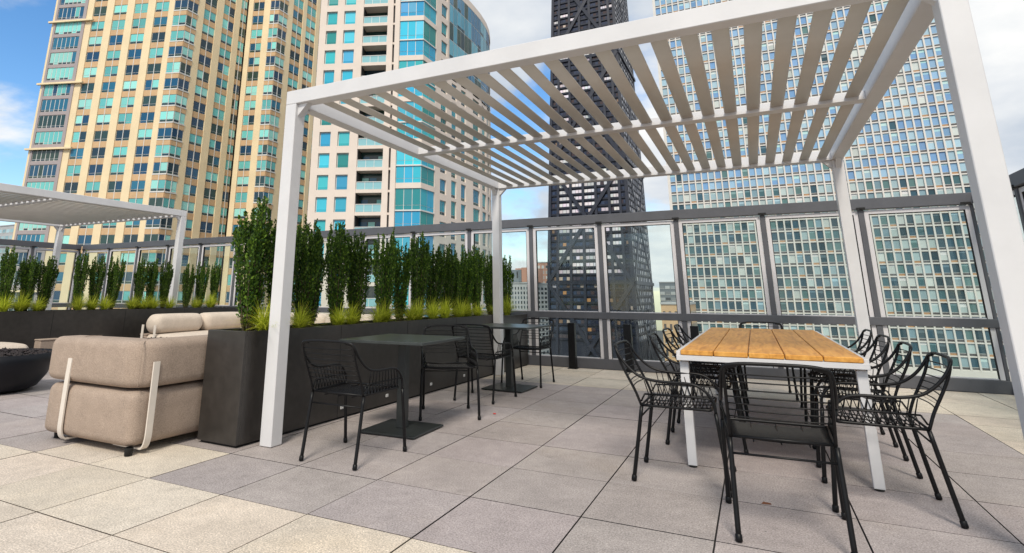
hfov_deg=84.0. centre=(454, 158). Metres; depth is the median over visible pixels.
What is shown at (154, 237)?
window
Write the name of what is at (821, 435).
wire chair
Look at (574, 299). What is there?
window
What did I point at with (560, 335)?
window
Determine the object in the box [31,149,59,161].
window
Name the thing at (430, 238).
window
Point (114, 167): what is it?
window
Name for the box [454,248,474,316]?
columnar shrub
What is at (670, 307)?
brick block
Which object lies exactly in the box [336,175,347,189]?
window
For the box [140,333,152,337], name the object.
side table
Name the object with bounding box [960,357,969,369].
window
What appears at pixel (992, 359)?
window
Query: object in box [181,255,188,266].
window
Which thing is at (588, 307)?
window
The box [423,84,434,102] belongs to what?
window
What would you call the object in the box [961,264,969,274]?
window
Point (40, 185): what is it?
window
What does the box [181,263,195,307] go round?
columnar shrub
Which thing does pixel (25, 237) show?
window
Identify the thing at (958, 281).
window
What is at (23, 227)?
window
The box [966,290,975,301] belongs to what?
window
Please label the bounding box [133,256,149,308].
columnar shrub
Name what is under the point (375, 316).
ornamental grass
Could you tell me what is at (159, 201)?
window
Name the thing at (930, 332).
window
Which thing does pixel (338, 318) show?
ornamental grass
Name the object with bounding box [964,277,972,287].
window
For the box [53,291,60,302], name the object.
window
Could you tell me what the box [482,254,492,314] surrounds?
columnar shrub
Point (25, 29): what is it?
sky
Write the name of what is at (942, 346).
window
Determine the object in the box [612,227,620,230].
window
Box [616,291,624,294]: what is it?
window
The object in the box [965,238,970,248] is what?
window
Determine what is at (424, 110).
window
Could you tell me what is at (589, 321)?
window
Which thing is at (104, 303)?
ornamental grass
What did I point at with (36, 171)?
window
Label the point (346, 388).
wire chair
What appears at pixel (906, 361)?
wire chair
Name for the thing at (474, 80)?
window
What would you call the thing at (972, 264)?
window
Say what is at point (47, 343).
side table
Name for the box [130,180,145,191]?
window
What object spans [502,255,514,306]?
columnar shrub
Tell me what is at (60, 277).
window
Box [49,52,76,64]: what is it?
window
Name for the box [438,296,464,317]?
ornamental grass
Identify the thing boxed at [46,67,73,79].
window
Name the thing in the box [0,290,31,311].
ornamental grass
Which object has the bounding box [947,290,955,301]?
window
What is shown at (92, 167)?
window
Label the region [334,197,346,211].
window
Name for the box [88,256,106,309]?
columnar shrub
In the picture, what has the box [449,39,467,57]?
window
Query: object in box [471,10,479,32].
window
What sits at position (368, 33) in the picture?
window
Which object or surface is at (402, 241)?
window
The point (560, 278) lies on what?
window
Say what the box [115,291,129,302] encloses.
window
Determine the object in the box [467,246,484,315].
columnar shrub
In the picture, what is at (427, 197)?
window
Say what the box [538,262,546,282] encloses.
apartment block
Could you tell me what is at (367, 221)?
window
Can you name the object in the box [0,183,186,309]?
pergola
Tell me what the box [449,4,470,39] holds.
window
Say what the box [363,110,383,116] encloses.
window
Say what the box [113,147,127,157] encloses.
window
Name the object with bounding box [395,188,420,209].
window
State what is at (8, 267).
columnar shrub
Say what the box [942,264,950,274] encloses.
window
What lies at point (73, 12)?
window
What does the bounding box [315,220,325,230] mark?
window
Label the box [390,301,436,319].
ornamental grass
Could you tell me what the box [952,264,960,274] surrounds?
window
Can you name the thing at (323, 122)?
window
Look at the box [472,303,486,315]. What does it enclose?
ornamental grass
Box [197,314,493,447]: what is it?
planter
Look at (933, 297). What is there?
window
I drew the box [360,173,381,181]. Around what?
window
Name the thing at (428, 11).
window
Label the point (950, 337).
window
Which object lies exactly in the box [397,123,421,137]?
window
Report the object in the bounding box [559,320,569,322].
window
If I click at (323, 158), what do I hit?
window
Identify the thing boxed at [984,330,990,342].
window
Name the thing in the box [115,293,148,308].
ornamental grass
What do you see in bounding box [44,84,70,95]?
window
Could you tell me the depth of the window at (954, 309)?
134.32 m
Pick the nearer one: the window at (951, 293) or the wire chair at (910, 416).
the wire chair at (910, 416)
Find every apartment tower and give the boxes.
[8,0,320,310]
[307,0,491,316]
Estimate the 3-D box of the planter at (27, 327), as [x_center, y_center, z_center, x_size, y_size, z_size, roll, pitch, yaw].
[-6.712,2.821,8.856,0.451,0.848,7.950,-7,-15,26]
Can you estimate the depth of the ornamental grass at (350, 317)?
5.69 m
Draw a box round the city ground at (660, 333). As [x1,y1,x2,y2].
[656,330,664,360]
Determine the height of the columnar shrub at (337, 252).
1.103 m
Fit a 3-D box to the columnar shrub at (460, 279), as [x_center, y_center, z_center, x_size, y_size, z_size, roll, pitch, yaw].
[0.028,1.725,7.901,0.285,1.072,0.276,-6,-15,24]
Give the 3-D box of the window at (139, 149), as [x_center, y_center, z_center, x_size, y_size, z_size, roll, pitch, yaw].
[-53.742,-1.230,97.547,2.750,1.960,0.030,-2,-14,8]
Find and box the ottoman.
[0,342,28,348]
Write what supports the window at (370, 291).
in the apartment tower at (356, 181)
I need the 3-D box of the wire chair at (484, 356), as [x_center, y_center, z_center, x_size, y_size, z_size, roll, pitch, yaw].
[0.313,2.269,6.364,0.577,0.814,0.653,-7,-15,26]
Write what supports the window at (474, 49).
in the apartment tower at (356, 181)
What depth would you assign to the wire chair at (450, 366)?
5.70 m
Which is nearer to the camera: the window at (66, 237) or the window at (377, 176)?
the window at (377, 176)
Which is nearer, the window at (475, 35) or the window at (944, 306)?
the window at (475, 35)
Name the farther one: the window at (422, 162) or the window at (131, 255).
the window at (131, 255)
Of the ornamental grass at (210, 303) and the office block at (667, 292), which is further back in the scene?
the office block at (667, 292)
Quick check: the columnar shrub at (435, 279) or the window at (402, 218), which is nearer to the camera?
the columnar shrub at (435, 279)
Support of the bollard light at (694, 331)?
on the beige paving at (90, 496)
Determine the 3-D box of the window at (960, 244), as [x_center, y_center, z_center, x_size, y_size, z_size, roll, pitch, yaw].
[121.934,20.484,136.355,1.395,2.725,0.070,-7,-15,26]
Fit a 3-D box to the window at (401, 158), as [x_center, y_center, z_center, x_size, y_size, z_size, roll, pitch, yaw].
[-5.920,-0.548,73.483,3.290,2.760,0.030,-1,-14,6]
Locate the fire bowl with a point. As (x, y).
(23, 368)
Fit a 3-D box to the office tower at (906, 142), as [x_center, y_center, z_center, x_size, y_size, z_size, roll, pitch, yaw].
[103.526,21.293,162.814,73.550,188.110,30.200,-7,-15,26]
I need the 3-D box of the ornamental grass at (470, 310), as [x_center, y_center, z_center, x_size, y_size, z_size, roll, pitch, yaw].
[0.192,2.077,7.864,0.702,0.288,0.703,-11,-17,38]
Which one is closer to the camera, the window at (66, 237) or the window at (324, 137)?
the window at (324, 137)
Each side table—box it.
[34,338,56,348]
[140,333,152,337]
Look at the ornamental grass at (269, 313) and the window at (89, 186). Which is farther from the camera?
the window at (89, 186)
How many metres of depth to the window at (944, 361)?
133.10 m
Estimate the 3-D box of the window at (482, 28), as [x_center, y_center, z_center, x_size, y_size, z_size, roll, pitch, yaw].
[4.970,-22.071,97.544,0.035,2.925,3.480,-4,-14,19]
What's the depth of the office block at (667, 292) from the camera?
324.61 m
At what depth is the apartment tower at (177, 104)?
102.75 m
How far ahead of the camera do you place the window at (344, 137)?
75.10 m
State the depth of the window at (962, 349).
132.16 m
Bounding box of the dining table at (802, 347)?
[676,327,885,491]
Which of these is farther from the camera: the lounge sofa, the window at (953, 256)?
the window at (953, 256)
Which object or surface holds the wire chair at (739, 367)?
on the grey paving at (546, 468)
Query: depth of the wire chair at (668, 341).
5.28 m
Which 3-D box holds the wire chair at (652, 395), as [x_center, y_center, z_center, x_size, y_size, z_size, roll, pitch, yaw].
[1.435,1.633,3.706,0.653,0.814,0.577,-7,-15,26]
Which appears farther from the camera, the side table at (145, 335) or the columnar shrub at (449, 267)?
the side table at (145, 335)
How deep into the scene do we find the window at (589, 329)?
262.60 m
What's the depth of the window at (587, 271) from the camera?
271.27 m
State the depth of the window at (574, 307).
268.93 m
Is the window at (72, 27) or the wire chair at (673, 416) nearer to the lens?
the wire chair at (673, 416)
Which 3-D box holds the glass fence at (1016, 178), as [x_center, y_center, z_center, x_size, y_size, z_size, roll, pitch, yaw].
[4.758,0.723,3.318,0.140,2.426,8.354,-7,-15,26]
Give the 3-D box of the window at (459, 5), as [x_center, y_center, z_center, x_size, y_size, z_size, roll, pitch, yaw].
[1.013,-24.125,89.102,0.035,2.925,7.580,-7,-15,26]
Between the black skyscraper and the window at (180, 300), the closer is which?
the window at (180, 300)
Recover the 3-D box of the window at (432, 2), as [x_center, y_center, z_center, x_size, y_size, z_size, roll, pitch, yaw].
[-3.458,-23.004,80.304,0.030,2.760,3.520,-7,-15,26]
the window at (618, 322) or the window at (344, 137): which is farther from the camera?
the window at (618, 322)
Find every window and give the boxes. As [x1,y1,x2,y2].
[9,289,34,302]
[11,271,20,284]
[14,252,41,266]
[16,234,44,247]
[19,223,45,230]
[27,181,53,190]
[28,164,56,177]
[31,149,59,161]
[34,131,62,144]
[38,115,65,127]
[41,99,67,111]
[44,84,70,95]
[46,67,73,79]
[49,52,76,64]
[52,36,78,49]
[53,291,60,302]
[55,22,81,33]
[56,272,63,283]
[58,7,83,19]
[59,253,66,264]
[60,0,85,4]
[63,235,69,243]
[64,182,77,192]
[77,235,91,246]
[80,225,93,228]
[85,182,99,192]
[88,164,102,175]
[97,253,106,263]
[100,235,114,243]
[102,223,116,227]
[107,181,122,192]
[110,164,124,174]
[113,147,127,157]
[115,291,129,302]
[119,272,132,283]
[120,253,134,264]
[123,234,137,242]
[125,221,139,227]
[129,198,142,203]
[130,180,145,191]
[133,163,147,173]
[135,146,149,156]
[138,129,151,139]
[141,253,155,264]
[144,234,158,240]
[145,219,160,227]
[148,198,162,206]
[150,180,165,190]
[177,291,182,302]
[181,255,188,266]
[186,219,192,230]
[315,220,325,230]
[316,197,326,211]
[317,175,327,189]
[318,154,329,167]
[320,132,330,145]
[321,119,330,124]
[333,220,344,229]
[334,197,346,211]
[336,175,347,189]
[337,153,348,167]
[338,132,349,145]
[358,217,380,226]
[359,195,380,203]
[359,240,379,249]
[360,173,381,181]
[361,152,382,159]
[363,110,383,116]
[365,70,385,75]
[366,51,386,55]
[366,286,377,297]
[367,31,386,35]
[368,13,387,15]
[394,211,419,226]
[394,234,419,255]
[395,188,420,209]
[396,151,420,164]
[396,166,420,182]
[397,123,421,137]
[398,87,422,95]
[398,102,421,120]
[399,40,423,55]
[399,60,422,68]
[400,20,423,38]
[401,1,423,15]
[419,211,432,224]
[419,236,432,255]
[420,166,433,186]
[420,189,433,212]
[421,122,433,138]
[421,160,433,168]
[422,107,434,126]
[423,2,435,24]
[423,21,435,47]
[423,41,434,61]
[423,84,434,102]
[426,0,435,8]
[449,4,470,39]
[449,21,470,54]
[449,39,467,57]
[450,0,470,22]
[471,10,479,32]
[471,24,480,49]
[471,41,480,53]
[471,76,480,99]
[480,20,485,41]
[480,34,485,51]
[481,84,486,105]
[486,30,488,47]
[559,277,569,279]
[559,291,569,293]
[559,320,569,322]
[559,334,567,337]
[573,256,582,259]
[573,263,582,265]
[573,291,583,294]
[573,298,583,301]
[573,305,583,308]
[575,320,583,323]
[586,270,595,272]
[587,291,596,294]
[587,298,597,301]
[587,306,597,308]
[588,320,598,323]
[588,328,598,331]
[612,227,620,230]
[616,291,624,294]
[617,321,626,324]
[911,342,919,353]
[913,355,920,366]
[918,329,925,340]
[920,342,928,353]
[927,329,935,340]
[929,290,936,300]
[929,342,937,351]
[931,303,939,314]
[932,356,940,367]
[935,277,943,287]
[936,329,944,340]
[938,290,946,301]
[939,343,947,354]
[940,303,949,314]
[941,357,947,368]
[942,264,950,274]
[945,277,953,287]
[946,330,954,341]
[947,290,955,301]
[948,343,956,354]
[949,251,957,261]
[950,303,958,314]
[951,357,959,368]
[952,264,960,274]
[954,277,962,287]
[955,330,963,341]
[956,238,964,248]
[957,290,965,301]
[958,343,966,355]
[959,251,967,261]
[959,303,968,314]
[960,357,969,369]
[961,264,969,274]
[963,225,967,235]
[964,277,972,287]
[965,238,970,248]
[965,330,973,341]
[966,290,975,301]
[968,250,973,261]
[968,344,976,355]
[969,303,977,314]
[970,358,979,369]
[971,263,976,274]
[973,277,978,287]
[975,330,983,342]
[976,290,981,301]
[977,344,986,356]
[979,303,984,314]
[980,358,989,370]
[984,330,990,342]
[987,344,993,356]
[990,358,996,370]
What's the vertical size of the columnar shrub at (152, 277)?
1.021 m
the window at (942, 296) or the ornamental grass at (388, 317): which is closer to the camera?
the ornamental grass at (388, 317)
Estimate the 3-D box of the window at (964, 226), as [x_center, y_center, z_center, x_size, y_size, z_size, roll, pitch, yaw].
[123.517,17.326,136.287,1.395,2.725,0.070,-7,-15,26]
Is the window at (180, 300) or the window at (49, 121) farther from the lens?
the window at (49, 121)
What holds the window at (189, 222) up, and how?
in the apartment tower at (177, 104)
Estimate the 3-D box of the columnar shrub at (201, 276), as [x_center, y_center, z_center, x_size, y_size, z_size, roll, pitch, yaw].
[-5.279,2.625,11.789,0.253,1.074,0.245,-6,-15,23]
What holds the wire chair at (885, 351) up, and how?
on the grey paving at (546, 468)
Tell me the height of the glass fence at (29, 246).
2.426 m
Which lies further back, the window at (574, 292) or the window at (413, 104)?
the window at (574, 292)
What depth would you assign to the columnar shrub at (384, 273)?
6.34 m
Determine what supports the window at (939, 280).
in the office tower at (906, 142)
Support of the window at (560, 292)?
in the black skyscraper
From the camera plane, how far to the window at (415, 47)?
76.97 m
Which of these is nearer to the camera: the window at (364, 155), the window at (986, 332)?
the window at (364, 155)
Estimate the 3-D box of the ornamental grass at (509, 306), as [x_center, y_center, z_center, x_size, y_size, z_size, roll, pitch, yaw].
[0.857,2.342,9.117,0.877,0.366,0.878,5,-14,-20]
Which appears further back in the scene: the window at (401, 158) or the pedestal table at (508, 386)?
the window at (401, 158)
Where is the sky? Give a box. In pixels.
[0,0,1023,330]
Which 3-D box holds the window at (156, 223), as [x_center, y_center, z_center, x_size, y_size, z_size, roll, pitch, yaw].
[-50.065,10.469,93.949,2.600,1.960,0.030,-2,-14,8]
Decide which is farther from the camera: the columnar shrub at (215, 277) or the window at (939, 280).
the window at (939, 280)
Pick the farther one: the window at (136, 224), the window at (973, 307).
the window at (973, 307)
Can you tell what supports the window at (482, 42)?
in the apartment tower at (356, 181)
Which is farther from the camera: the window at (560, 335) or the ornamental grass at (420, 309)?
the window at (560, 335)
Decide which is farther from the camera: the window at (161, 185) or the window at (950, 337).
the window at (950, 337)
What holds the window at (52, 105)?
in the apartment tower at (177, 104)
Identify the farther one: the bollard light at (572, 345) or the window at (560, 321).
the window at (560, 321)
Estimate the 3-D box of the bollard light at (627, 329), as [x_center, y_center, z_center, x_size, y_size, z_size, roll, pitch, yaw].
[2.657,2.887,8.621,0.150,0.694,0.140,-7,-15,26]
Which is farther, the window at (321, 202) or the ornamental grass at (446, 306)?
the window at (321, 202)
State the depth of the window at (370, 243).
73.00 m
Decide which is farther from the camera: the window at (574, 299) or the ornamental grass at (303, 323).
the window at (574, 299)
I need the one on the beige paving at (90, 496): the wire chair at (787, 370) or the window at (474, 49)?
the wire chair at (787, 370)
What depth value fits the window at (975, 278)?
133.52 m
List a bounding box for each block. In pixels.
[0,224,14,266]
[510,267,549,354]
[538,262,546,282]
[659,282,675,301]
[660,302,697,361]
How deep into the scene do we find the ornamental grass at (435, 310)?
7.02 m
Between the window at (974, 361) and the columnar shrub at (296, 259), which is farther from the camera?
the window at (974, 361)
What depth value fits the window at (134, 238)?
94.06 m
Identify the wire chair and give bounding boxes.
[299,339,406,469]
[418,325,480,420]
[452,324,516,403]
[500,318,554,387]
[614,340,736,497]
[649,332,748,452]
[662,328,749,422]
[674,324,748,412]
[718,362,857,552]
[739,321,798,400]
[800,329,876,422]
[803,334,898,446]
[811,341,922,478]
[820,352,968,528]
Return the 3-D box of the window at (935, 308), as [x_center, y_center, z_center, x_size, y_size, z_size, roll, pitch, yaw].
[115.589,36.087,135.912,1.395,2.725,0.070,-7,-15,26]
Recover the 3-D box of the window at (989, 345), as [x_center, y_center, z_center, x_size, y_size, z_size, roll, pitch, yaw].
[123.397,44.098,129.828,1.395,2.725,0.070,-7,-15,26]
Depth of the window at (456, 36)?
87.31 m
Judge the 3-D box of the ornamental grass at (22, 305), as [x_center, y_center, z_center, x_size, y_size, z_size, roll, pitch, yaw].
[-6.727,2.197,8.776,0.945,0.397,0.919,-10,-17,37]
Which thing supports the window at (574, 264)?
in the black skyscraper
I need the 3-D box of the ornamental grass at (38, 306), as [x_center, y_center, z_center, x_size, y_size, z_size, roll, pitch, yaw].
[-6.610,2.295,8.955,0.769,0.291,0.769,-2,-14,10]
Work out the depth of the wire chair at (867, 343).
5.59 m
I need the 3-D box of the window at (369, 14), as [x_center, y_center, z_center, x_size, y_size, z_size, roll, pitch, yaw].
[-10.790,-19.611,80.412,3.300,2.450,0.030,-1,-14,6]
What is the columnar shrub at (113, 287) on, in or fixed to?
on the planter at (27, 327)
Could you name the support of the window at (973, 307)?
in the office tower at (906, 142)
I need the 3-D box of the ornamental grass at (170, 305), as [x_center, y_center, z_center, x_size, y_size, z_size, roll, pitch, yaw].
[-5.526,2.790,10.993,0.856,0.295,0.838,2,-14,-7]
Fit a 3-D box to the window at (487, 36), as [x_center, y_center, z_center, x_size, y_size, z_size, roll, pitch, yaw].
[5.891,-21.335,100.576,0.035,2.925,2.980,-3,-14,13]
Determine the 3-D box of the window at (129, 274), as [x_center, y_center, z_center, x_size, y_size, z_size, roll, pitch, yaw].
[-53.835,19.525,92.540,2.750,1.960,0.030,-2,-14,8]
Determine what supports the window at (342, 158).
in the apartment tower at (356, 181)
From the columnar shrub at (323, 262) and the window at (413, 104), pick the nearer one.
the columnar shrub at (323, 262)
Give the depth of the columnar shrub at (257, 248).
4.72 m
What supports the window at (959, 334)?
in the office tower at (906, 142)
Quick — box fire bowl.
[0,347,51,393]
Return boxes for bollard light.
[567,323,577,368]
[623,324,635,372]
[690,326,698,363]
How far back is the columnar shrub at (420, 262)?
6.96 m
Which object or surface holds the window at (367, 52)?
in the apartment tower at (356, 181)
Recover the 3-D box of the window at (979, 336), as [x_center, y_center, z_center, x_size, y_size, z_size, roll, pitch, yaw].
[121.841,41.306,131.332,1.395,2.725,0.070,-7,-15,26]
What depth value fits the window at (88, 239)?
95.21 m
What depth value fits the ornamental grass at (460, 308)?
7.63 m
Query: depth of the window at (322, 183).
73.97 m
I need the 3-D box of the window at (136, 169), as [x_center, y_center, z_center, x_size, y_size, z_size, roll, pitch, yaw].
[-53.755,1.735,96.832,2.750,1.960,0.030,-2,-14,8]
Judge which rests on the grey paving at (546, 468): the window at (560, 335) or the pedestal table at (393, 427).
the pedestal table at (393, 427)
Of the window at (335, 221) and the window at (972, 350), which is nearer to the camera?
the window at (335, 221)
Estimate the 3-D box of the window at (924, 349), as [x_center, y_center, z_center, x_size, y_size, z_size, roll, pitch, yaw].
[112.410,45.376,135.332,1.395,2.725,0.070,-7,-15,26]
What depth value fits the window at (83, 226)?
95.75 m
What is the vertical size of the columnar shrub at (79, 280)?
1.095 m
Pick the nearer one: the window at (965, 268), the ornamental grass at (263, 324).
the ornamental grass at (263, 324)
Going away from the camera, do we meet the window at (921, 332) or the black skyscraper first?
the window at (921, 332)
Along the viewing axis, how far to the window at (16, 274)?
95.21 m
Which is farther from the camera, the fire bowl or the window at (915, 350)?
the window at (915, 350)
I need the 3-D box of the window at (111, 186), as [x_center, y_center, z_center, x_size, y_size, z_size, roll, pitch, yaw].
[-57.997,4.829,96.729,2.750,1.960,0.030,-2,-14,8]
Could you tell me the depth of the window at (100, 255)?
94.06 m
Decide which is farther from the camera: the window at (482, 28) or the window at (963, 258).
the window at (963, 258)
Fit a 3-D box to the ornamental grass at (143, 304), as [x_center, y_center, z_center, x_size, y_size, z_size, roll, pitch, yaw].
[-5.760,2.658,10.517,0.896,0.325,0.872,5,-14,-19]
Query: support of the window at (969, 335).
in the office tower at (906, 142)
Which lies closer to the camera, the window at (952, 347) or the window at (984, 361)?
the window at (984, 361)
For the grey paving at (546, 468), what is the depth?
3.54 m
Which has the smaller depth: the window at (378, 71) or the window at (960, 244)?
the window at (378, 71)
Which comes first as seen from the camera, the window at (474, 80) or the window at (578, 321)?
the window at (474, 80)
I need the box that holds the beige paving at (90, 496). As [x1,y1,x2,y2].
[0,365,1023,552]
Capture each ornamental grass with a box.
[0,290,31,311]
[4,289,48,310]
[24,296,49,310]
[57,293,102,309]
[71,294,112,309]
[97,292,123,309]
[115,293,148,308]
[127,294,159,308]
[145,292,167,308]
[163,295,183,307]
[188,296,207,307]
[192,293,218,306]
[226,300,301,330]
[234,296,311,325]
[290,300,326,327]
[315,300,360,324]
[326,301,377,323]
[358,304,404,323]
[365,297,408,321]
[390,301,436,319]
[404,297,445,319]
[424,297,463,318]
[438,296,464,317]
[449,296,481,316]
[456,299,489,316]
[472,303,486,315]
[484,295,527,314]
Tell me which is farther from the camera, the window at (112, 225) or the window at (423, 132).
the window at (112, 225)
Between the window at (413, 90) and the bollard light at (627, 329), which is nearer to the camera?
the bollard light at (627, 329)
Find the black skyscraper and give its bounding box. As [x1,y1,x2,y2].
[547,0,659,360]
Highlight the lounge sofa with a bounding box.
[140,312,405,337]
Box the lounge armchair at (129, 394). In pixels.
[45,335,207,456]
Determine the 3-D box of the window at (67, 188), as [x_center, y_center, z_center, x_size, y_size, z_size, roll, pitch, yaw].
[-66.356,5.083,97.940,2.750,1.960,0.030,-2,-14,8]
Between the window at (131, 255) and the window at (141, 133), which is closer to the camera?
the window at (131, 255)
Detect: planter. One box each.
[0,307,237,347]
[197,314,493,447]
[503,313,528,371]
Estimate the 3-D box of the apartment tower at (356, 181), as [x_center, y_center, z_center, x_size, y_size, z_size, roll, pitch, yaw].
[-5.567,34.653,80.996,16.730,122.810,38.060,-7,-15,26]
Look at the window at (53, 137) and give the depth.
100.76 m
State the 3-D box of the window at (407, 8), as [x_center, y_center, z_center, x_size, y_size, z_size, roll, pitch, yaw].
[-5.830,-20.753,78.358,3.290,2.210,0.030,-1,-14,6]
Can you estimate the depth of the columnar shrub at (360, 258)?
5.90 m
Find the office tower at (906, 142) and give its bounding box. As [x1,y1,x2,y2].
[652,0,1010,378]
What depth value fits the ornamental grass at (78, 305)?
9.44 m
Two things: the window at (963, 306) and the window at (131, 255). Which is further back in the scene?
the window at (963, 306)
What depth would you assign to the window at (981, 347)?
130.62 m
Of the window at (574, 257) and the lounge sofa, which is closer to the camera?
the lounge sofa
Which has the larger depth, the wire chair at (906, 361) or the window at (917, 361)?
the window at (917, 361)
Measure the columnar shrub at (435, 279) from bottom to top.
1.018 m
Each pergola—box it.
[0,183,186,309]
[260,0,1023,447]
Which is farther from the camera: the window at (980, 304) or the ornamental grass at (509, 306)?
the window at (980, 304)
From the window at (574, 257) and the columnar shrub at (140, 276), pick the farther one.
the window at (574, 257)
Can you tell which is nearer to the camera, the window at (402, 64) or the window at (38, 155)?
the window at (402, 64)
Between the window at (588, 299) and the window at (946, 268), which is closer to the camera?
the window at (946, 268)
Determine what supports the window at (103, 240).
in the apartment tower at (177, 104)
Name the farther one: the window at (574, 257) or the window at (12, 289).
the window at (574, 257)
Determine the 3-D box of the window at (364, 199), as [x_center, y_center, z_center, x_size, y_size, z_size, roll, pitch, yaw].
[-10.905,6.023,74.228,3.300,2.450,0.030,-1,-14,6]
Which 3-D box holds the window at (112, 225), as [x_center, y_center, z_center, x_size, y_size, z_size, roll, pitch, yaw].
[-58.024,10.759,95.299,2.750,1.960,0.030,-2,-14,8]
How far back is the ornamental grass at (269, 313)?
4.76 m
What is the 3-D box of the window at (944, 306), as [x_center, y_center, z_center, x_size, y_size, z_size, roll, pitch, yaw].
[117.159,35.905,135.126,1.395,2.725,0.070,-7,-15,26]
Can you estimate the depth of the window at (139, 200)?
95.53 m
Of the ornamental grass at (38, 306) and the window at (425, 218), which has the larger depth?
the window at (425, 218)
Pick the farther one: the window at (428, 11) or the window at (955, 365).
the window at (955, 365)
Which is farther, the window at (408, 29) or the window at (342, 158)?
the window at (408, 29)
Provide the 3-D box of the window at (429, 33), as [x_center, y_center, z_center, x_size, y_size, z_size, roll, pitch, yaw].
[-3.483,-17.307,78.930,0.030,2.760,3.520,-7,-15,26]
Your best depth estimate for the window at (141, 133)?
98.26 m
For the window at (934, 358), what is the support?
in the office tower at (906, 142)
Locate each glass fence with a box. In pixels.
[0,239,81,309]
[80,192,1013,394]
[1009,168,1023,231]
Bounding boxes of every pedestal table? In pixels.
[339,334,464,438]
[467,323,549,392]
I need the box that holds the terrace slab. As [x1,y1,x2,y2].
[538,365,1010,552]
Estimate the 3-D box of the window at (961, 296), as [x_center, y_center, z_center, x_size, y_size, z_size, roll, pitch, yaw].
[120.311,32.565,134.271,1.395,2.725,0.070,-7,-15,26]
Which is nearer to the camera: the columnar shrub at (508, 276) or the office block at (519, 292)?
the columnar shrub at (508, 276)
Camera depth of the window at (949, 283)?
135.79 m
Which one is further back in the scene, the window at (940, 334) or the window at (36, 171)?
the window at (940, 334)
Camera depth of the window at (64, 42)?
105.03 m
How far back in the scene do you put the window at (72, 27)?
105.75 m
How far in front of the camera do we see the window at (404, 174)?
72.86 m
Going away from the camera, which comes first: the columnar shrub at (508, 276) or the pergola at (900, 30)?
the pergola at (900, 30)
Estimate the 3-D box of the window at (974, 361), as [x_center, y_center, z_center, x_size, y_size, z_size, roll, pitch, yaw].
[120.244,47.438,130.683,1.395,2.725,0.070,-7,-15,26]
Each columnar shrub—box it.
[0,245,25,306]
[19,254,42,310]
[36,255,58,310]
[72,250,89,309]
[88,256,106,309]
[106,254,125,308]
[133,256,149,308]
[145,258,158,308]
[159,259,173,307]
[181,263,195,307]
[195,259,210,307]
[209,262,221,305]
[231,195,275,330]
[265,219,301,310]
[291,214,321,325]
[300,230,328,326]
[325,222,351,324]
[345,230,372,323]
[372,227,396,310]
[391,242,412,320]
[409,231,430,310]
[424,244,445,318]
[439,243,456,317]
[448,244,467,316]
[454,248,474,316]
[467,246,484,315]
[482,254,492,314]
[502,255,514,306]
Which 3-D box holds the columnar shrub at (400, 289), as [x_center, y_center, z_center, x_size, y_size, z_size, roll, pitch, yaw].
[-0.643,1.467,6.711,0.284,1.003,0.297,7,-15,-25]
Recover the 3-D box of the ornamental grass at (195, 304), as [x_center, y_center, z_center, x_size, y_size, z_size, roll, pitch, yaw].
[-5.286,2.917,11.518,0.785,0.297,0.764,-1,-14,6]
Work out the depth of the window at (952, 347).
132.97 m
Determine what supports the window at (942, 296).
in the office tower at (906, 142)
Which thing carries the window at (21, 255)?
in the apartment tower at (177, 104)
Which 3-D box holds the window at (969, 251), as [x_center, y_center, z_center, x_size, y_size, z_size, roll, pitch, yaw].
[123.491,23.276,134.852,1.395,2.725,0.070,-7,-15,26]
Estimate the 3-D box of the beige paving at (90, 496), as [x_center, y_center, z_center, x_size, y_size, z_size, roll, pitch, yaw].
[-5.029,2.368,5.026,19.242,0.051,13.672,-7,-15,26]
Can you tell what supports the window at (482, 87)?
in the apartment tower at (356, 181)
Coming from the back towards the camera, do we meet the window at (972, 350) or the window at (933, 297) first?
the window at (933, 297)
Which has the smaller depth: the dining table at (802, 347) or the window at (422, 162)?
the dining table at (802, 347)
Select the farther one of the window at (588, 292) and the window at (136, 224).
the window at (588, 292)
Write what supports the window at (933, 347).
in the office tower at (906, 142)
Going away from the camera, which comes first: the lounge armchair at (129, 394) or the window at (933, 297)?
the lounge armchair at (129, 394)
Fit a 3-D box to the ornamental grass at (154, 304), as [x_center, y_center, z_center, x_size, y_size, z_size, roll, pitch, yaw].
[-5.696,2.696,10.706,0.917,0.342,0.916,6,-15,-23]
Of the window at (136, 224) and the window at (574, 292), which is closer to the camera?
the window at (136, 224)
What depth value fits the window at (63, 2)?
107.08 m
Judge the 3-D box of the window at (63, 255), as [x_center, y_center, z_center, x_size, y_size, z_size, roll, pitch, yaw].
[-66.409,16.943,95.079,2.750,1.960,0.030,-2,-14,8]
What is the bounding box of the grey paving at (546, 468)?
[0,371,1023,552]

